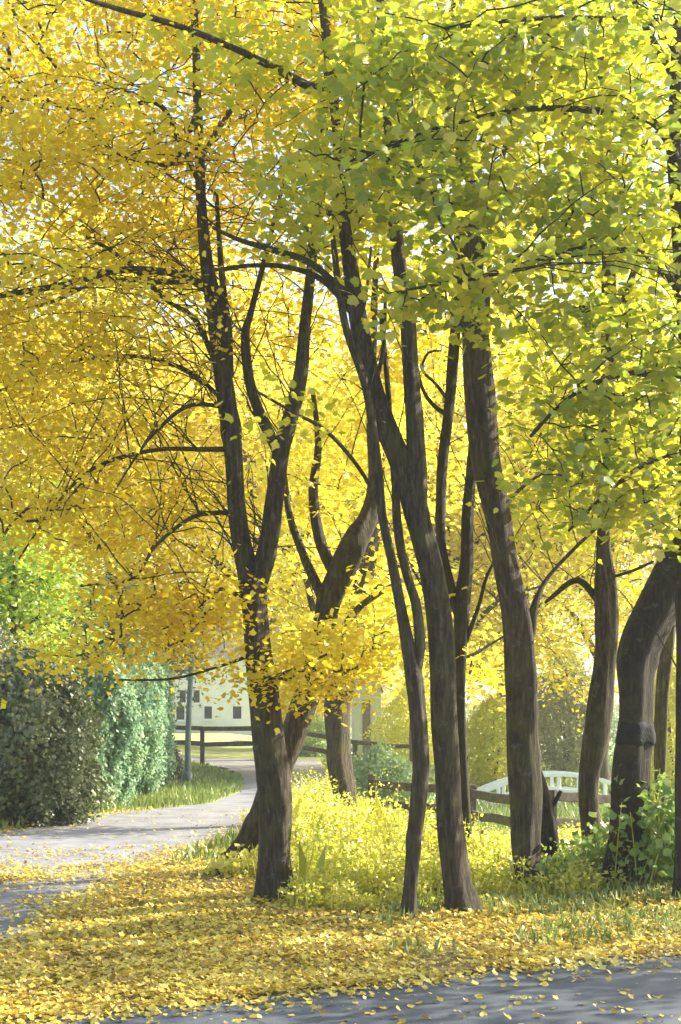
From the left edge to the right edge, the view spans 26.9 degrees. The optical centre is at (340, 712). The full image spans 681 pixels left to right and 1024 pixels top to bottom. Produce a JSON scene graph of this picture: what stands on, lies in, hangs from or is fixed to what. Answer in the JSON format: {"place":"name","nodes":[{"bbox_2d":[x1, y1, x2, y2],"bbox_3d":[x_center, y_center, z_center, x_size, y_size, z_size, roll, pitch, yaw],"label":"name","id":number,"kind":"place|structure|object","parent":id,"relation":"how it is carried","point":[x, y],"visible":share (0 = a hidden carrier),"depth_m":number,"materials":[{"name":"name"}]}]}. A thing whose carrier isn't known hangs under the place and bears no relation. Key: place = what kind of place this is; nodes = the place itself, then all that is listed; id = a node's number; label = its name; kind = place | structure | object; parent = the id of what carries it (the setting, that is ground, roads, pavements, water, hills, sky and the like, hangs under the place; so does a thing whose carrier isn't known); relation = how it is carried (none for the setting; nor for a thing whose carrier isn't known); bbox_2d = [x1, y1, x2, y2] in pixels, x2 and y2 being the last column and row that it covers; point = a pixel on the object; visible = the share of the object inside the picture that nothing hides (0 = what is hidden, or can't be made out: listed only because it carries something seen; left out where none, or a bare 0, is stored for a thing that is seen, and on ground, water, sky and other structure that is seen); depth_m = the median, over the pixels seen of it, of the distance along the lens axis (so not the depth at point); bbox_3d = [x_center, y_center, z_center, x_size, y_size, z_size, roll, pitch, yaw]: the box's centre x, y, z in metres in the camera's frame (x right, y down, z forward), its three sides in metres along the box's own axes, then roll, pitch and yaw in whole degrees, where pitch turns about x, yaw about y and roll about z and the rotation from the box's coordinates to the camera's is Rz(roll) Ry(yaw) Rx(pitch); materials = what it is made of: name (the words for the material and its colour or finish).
{"place":"outdoors","nodes":[
{"label":"outdoors","id":0,"kind":"place"},
{"bbox_2d":[0,754,328,957],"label":"driveway","id":1,"kind":"structure","parent":0,"point":[167,820],"depth_m":18.14,"materials":[{"name":"grey gravel"}]},
{"bbox_2d":[0,751,680,958],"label":"grass","id":2,"kind":"structure","parent":0,"point":[219,783],"depth_m":11.89,"materials":[{"name":"green plant"}]},
{"bbox_2d":[0,703,680,1023],"bbox_3d":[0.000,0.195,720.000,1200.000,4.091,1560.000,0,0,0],"label":"ground","id":3,"kind":"structure","parent":0,"point":[232,752],"depth_m":10.79,"materials":[{"name":"green plant"}]},
{"bbox_2d":[0,620,37,786],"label":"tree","id":4,"kind":"object","parent":3,"relation":"on","point":[6,642],"visible":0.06,"depth_m":22.98,"materials":[{"name":"green plant"}]},
{"bbox_2d":[0,270,102,605],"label":"maple tree","id":5,"kind":"object","parent":3,"relation":"on","point":[36,409],"visible":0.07,"depth_m":39.11,"materials":[{"name":"yellow plant"}]},
{"bbox_2d":[0,468,111,675],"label":"lime tree","id":6,"kind":"object","parent":3,"relation":"on","point":[15,596],"visible":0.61,"depth_m":24.65,"materials":[{"name":"green plant"}]},
{"bbox_2d":[0,648,114,828],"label":"laurel bush","id":7,"kind":"object","parent":3,"relation":"on","point":[48,739],"visible":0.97,"depth_m":19.79,"materials":[{"name":"green plant"}]},
{"bbox_2d":[0,306,213,648],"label":"maple tree","id":8,"kind":"object","parent":3,"relation":"on","point":[95,437],"visible":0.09,"depth_m":39.51,"materials":[{"name":"yellow plant"}]},
{"bbox_2d":[78,639,149,809],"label":"conifer","id":9,"kind":"object","parent":3,"relation":"on","point":[117,758],"visible":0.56,"depth_m":23.70,"materials":[{"name":"green plant"}]},
{"bbox_2d":[24,554,225,718],"bbox_3d":[-5.086,-1.004,33.900,4.707,5.688,5.226,0,0,-36],"label":"maple tree","id":10,"kind":"object","parent":3,"relation":"on","point":[182,671],"visible":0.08,"depth_m":33.42,"materials":[{"name":"yellow plant"}]},
{"bbox_2d":[2,330,256,667],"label":"maple tree","id":11,"kind":"object","parent":3,"relation":"on","point":[128,517],"depth_m":64.98,"materials":[{"name":"yellow plant"}]},
{"bbox_2d":[122,635,169,797],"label":"conifer","id":12,"kind":"object","parent":3,"relation":"on","point":[153,709],"visible":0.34,"depth_m":26.27,"materials":[{"name":"green plant"}]},
{"bbox_2d":[6,308,289,656],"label":"maple tree","id":13,"kind":"object","parent":3,"relation":"on","point":[194,542],"visible":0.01,"depth_m":57.47,"materials":[{"name":"yellow plant"}]},
{"bbox_2d":[150,643,177,785],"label":"conifer","id":14,"kind":"object","parent":3,"relation":"on","point":[169,745],"visible":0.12,"depth_m":29.86,"materials":[{"name":"green plant"}]},
{"bbox_2d":[0,127,329,634],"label":"maple tree","id":15,"kind":"object","parent":3,"relation":"on","point":[189,387],"visible":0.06,"depth_m":43.27,"materials":[{"name":"yellow plant"}]},
{"bbox_2d":[164,741,183,784],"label":"shrub","id":16,"kind":"object","parent":3,"relation":"on","point":[179,772],"visible":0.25,"depth_m":31.88,"materials":[{"name":"green plant"}]},
{"bbox_2d":[182,605,195,783],"bbox_3d":[-3.279,-0.434,31.000,0.331,4.271,0.215,0,0,0],"label":"lamp pole","id":17,"kind":"object","parent":3,"relation":"on","point":[186,774],"visible":0.52,"depth_m":30.95,"materials":[{"name":"grey metal"}]},
{"bbox_2d":[0,0,429,902],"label":"maple tree","id":18,"kind":"object","parent":3,"relation":"on","point":[98,144],"visible":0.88,"depth_m":11.98,"materials":[{"name":"yellow plant"}]},
{"bbox_2d":[171,611,281,734],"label":"white house","id":19,"kind":"structure","parent":3,"relation":"on","point":[229,714],"depth_m":88.00,"materials":[{"name":"white paint"}]},
{"bbox_2d":[175,705,185,721],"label":"window","id":20,"kind":"structure","parent":19,"relation":"in","point":[178,715],"depth_m":87.97,"materials":[{"name":"grey glass"}]},
{"bbox_2d":[177,689,201,704],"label":"window","id":21,"kind":"structure","parent":19,"relation":"in","point":[195,695],"depth_m":87.97,"materials":[{"name":"white paint"}]},
{"bbox_2d":[202,705,213,720],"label":"window","id":22,"kind":"structure","parent":19,"relation":"in","point":[207,709],"depth_m":87.97,"materials":[{"name":"white paint"}]},
{"bbox_2d":[230,705,243,720],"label":"window","id":23,"kind":"structure","parent":19,"relation":"in","point":[237,710],"depth_m":87.97,"materials":[{"name":"white paint"}]},
{"bbox_2d":[200,843,257,878],"bbox_3d":[-0.988,1.431,13.876,0.767,0.416,0.847,0,0,0],"label":"nettle","id":24,"kind":"object","parent":3,"relation":"on","point":[226,865],"visible":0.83,"depth_m":13.80,"materials":[{"name":"yellow plant"}]},
{"bbox_2d":[14,255,459,686],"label":"maple tree","id":25,"kind":"object","parent":3,"relation":"on","point":[248,458],"visible":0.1,"depth_m":46.30,"materials":[{"name":"yellow plant"}]},
{"bbox_2d":[116,296,426,748],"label":"maple tree","id":26,"kind":"object","parent":3,"relation":"on","point":[333,307],"visible":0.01,"depth_m":62.68,"materials":[{"name":"yellow plant"}]},
{"bbox_2d":[171,725,412,768],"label":"paddock fence","id":27,"kind":"object","parent":3,"relation":"on","point":[202,743],"visible":0.32,"depth_m":41.83,"materials":[{"name":"brown wood"}]},
{"bbox_2d":[279,666,327,740],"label":"bush","id":28,"kind":"object","parent":3,"relation":"on","point":[318,709],"visible":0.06,"depth_m":61.13,"materials":[{"name":"yellow plant"}]},
{"bbox_2d":[56,0,553,914],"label":"maple tree","id":29,"kind":"object","parent":3,"relation":"on","point":[406,462],"visible":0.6,"depth_m":11.11,"materials":[{"name":"brown plant"}]},
{"bbox_2d":[299,713,326,756],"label":"bush","id":30,"kind":"object","parent":3,"relation":"on","point":[317,725],"visible":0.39,"depth_m":52.41,"materials":[{"name":"green plant"}]},
{"bbox_2d":[290,838,355,882],"bbox_3d":[-0.246,1.363,12.580,0.706,0.522,1.154,0,0,7],"label":"nettle","id":31,"kind":"object","parent":3,"relation":"on","point":[331,857],"visible":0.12,"depth_m":12.61,"materials":[{"name":"yellow plant"}]},
{"bbox_2d":[239,353,414,653],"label":"maple tree","id":32,"kind":"object","parent":3,"relation":"on","point":[315,555],"visible":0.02,"depth_m":67.62,"materials":[{"name":"yellow plant"}]},
{"bbox_2d":[210,184,466,873],"bbox_3d":[0.122,-2.103,14.755,3.524,7.589,2.614,0,0,-44],"label":"maple tree","id":33,"kind":"object","parent":3,"relation":"on","point":[332,591],"visible":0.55,"depth_m":14.30,"materials":[{"name":"yellow plant"}]},
{"bbox_2d":[1,572,675,709],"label":"wood","id":34,"kind":"object","parent":3,"relation":"on","point":[387,695],"visible":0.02,"depth_m":155.43,"materials":[{"name":"yellow plant"}]},
{"bbox_2d":[0,806,680,1023],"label":"fallen leaves","id":35,"kind":"object","parent":3,"relation":"on","point":[165,964],"visible":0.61,"depth_m":9.54,"materials":[{"name":"yellow plant"}]},
{"bbox_2d":[191,73,504,918],"bbox_3d":[-0.010,-1.742,11.386,2.241,6.798,2.549,0,0,-13],"label":"maple tree","id":36,"kind":"object","parent":3,"relation":"on","point":[413,653],"visible":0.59,"depth_m":10.87,"materials":[{"name":"brown plant"}]},
{"bbox_2d":[196,318,519,811],"bbox_3d":[0.227,-2.063,21.535,4.924,7.762,4.249,0,0,0],"label":"maple tree","id":37,"kind":"object","parent":3,"relation":"on","point":[338,754],"visible":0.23,"depth_m":20.82,"materials":[{"name":"yellow plant"}]},
{"bbox_2d":[351,669,383,753],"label":"barn","id":38,"kind":"structure","parent":3,"relation":"on","point":[360,722],"depth_m":75.00,"materials":[{"name":"beige paint"}]},
{"bbox_2d":[363,700,370,753],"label":"door","id":39,"kind":"structure","parent":38,"relation":"in","point":[367,715],"depth_m":74.95,"materials":[{"name":"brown wood"}]},
{"bbox_2d":[328,739,435,802],"bbox_3d":[0.971,1.483,32.919,2.486,1.746,2.436,0,0,36],"label":"bush","id":40,"kind":"object","parent":3,"relation":"on","point":[378,759],"visible":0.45,"depth_m":32.52,"materials":[{"name":"green plant"}]},
{"bbox_2d":[359,681,433,763],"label":"bush","id":41,"kind":"object","parent":3,"relation":"on","point":[394,735],"visible":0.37,"depth_m":59.36,"materials":[{"name":"yellow plant"}]},
{"bbox_2d":[286,330,555,759],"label":"maple tree","id":42,"kind":"object","parent":3,"relation":"on","point":[410,753],"depth_m":55.37,"materials":[{"name":"yellow plant"}]},
{"bbox_2d":[234,283,653,702],"bbox_3d":[2.805,-4.361,37.101,11.242,13.881,10.786,0,0,20],"label":"maple tree","id":43,"kind":"object","parent":3,"relation":"on","point":[456,561],"visible":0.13,"depth_m":35.91,"materials":[{"name":"yellow plant"}]},
{"bbox_2d":[227,762,674,914],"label":"weeds","id":44,"kind":"object","parent":3,"relation":"on","point":[375,840],"visible":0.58,"depth_m":12.49,"materials":[{"name":"yellow plant"}]},
{"bbox_2d":[349,2,578,852],"bbox_3d":[1.050,-3.004,14.707,2.679,9.370,3.174,0,0,31],"label":"maple tree","id":45,"kind":"object","parent":3,"relation":"on","point":[460,600],"visible":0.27,"depth_m":14.17,"materials":[{"name":"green plant"}]},
{"bbox_2d":[248,0,680,899],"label":"maple tree","id":46,"kind":"object","parent":3,"relation":"on","point":[394,64],"visible":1,"depth_m":10.25,"materials":[{"name":"green plant"}]},
{"bbox_2d":[288,0,670,894],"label":"maple tree","id":47,"kind":"object","parent":3,"relation":"on","point":[522,712],"visible":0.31,"depth_m":12.32,"materials":[{"name":"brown plant"}]},
{"bbox_2d":[288,698,675,739],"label":"hedge","id":48,"kind":"object","parent":3,"relation":"on","point":[614,714],"visible":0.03,"depth_m":91.50,"materials":[{"name":"yellow plant"}]},
{"bbox_2d":[466,692,508,792],"bbox_3d":[4.220,0.888,39.993,2.516,2.984,2.385,0,0,0],"label":"bush","id":49,"kind":"object","parent":3,"relation":"on","point":[484,762],"visible":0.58,"depth_m":39.48,"materials":[{"name":"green plant"}]},
{"bbox_2d":[332,340,677,731],"bbox_3d":[5.151,-4.162,38.655,10.535,13.543,10.882,0,0,-11],"label":"maple tree","id":50,"kind":"object","parent":3,"relation":"on","point":[475,597],"visible":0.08,"depth_m":37.41,"materials":[{"name":"yellow plant"}]},
{"bbox_2d":[384,422,632,760],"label":"maple tree","id":51,"kind":"object","parent":3,"relation":"on","point":[502,666],"depth_m":65.67,"materials":[{"name":"yellow plant"}]},
{"bbox_2d":[368,774,668,838],"bbox_3d":[2.474,1.700,20.998,5.450,1.427,2.724,0,0,26],"label":"rail fence","id":52,"kind":"object","parent":3,"relation":"on","point":[476,794],"visible":0.22,"depth_m":21.62,"materials":[{"name":"brown wood"}]},
{"bbox_2d":[477,771,610,808],"bbox_3d":[5.069,2.434,33.570,5.535,2.102,1.366,0,0,0],"label":"footbridge","id":53,"kind":"object","parent":3,"relation":"on","point":[496,784],"visible":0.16,"depth_m":33.01,"materials":[{"name":"white paint"}]},
{"bbox_2d":[541,770,561,862],"bbox_3d":[1.863,1.034,12.799,0.420,1.256,0.338,0,0,12],"label":"tree stump","id":54,"kind":"object","parent":3,"relation":"on","point":[549,828],"visible":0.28,"depth_m":12.72,"materials":[{"name":"brown wood"}]},
{"bbox_2d":[522,846,591,884],"bbox_3d":[1.822,1.409,12.488,0.789,0.455,0.586,0,0,-25],"label":"shrub","id":55,"kind":"object","parent":3,"relation":"on","point":[544,868],"visible":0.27,"depth_m":12.34,"materials":[{"name":"green plant"}]},
{"bbox_2d":[510,822,608,880],"bbox_3d":[2.223,1.285,12.788,1.365,0.672,0.999,0,0,0],"label":"shrub","id":56,"kind":"object","parent":3,"relation":"on","point":[585,843],"visible":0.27,"depth_m":12.56,"materials":[{"name":"green plant"}]},
{"bbox_2d":[453,295,679,786],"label":"maple tree","id":57,"kind":"object","parent":3,"relation":"on","point":[605,772],"visible":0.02,"depth_m":42.02,"materials":[{"name":"yellow plant"}]},
{"bbox_2d":[537,649,614,781],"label":"bush","id":58,"kind":"object","parent":3,"relation":"on","point":[565,760],"visible":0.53,"depth_m":45.34,"materials":[{"name":"green plant"}]},
{"bbox_2d":[500,0,679,850],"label":"maple tree","id":59,"kind":"object","parent":3,"relation":"on","point":[603,595],"visible":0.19,"depth_m":12.95,"materials":[{"name":"yellow plant"}]},
{"bbox_2d":[499,241,680,615],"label":"maple tree","id":60,"kind":"object","parent":3,"relation":"on","point":[659,547],"visible":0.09,"depth_m":39.33,"materials":[{"name":"yellow plant"}]},
{"bbox_2d":[541,717,653,771],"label":"hedge","id":61,"kind":"object","parent":3,"relation":"on","point":[614,730],"visible":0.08,"depth_m":49.49,"materials":[{"name":"green plant"}]},
{"bbox_2d":[587,767,674,886],"bbox_3d":[2.844,0.989,12.300,1.350,1.117,1.192,0,0,0],"label":"shrub","id":62,"kind":"object","parent":3,"relation":"on","point":[658,852],"visible":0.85,"depth_m":12.13,"materials":[{"name":"green plant"}]},
{"bbox_2d":[596,401,679,808],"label":"maple tree","id":63,"kind":"object","parent":3,"relation":"on","point":[664,668],"visible":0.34,"depth_m":14.54,"materials":[{"name":"brown plant"}]},
{"bbox_2d":[601,43,678,889],"bbox_3d":[4.892,-2.462,12.394,5.387,8.088,3.320,0,0,8],"label":"maple tree","id":64,"kind":"object","parent":3,"relation":"on","point":[640,647],"visible":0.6,"depth_m":12.26,"materials":[{"name":"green plant"}]},
{"bbox_2d":[650,651,675,787],"bbox_3d":[9.437,0.263,40.075,2.923,4.194,3.021,0,0,0],"label":"bush","id":65,"kind":"object","parent":3,"relation":"on","point":[670,755],"visible":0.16,"depth_m":39.32,"materials":[{"name":"yellow plant"}]},
{"bbox_2d":[0,0,680,702],"label":"sky","id":66,"kind":"structure","parent":0,"point":[91,30],"materials":[{"name":"white"}]},
{"bbox_2d":[15,950,680,1023],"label":"road","id":67,"kind":"structure","parent":0,"point":[596,986],"depth_m":7.75,"materials":[{"name":"grey asphalt"}]}
]}

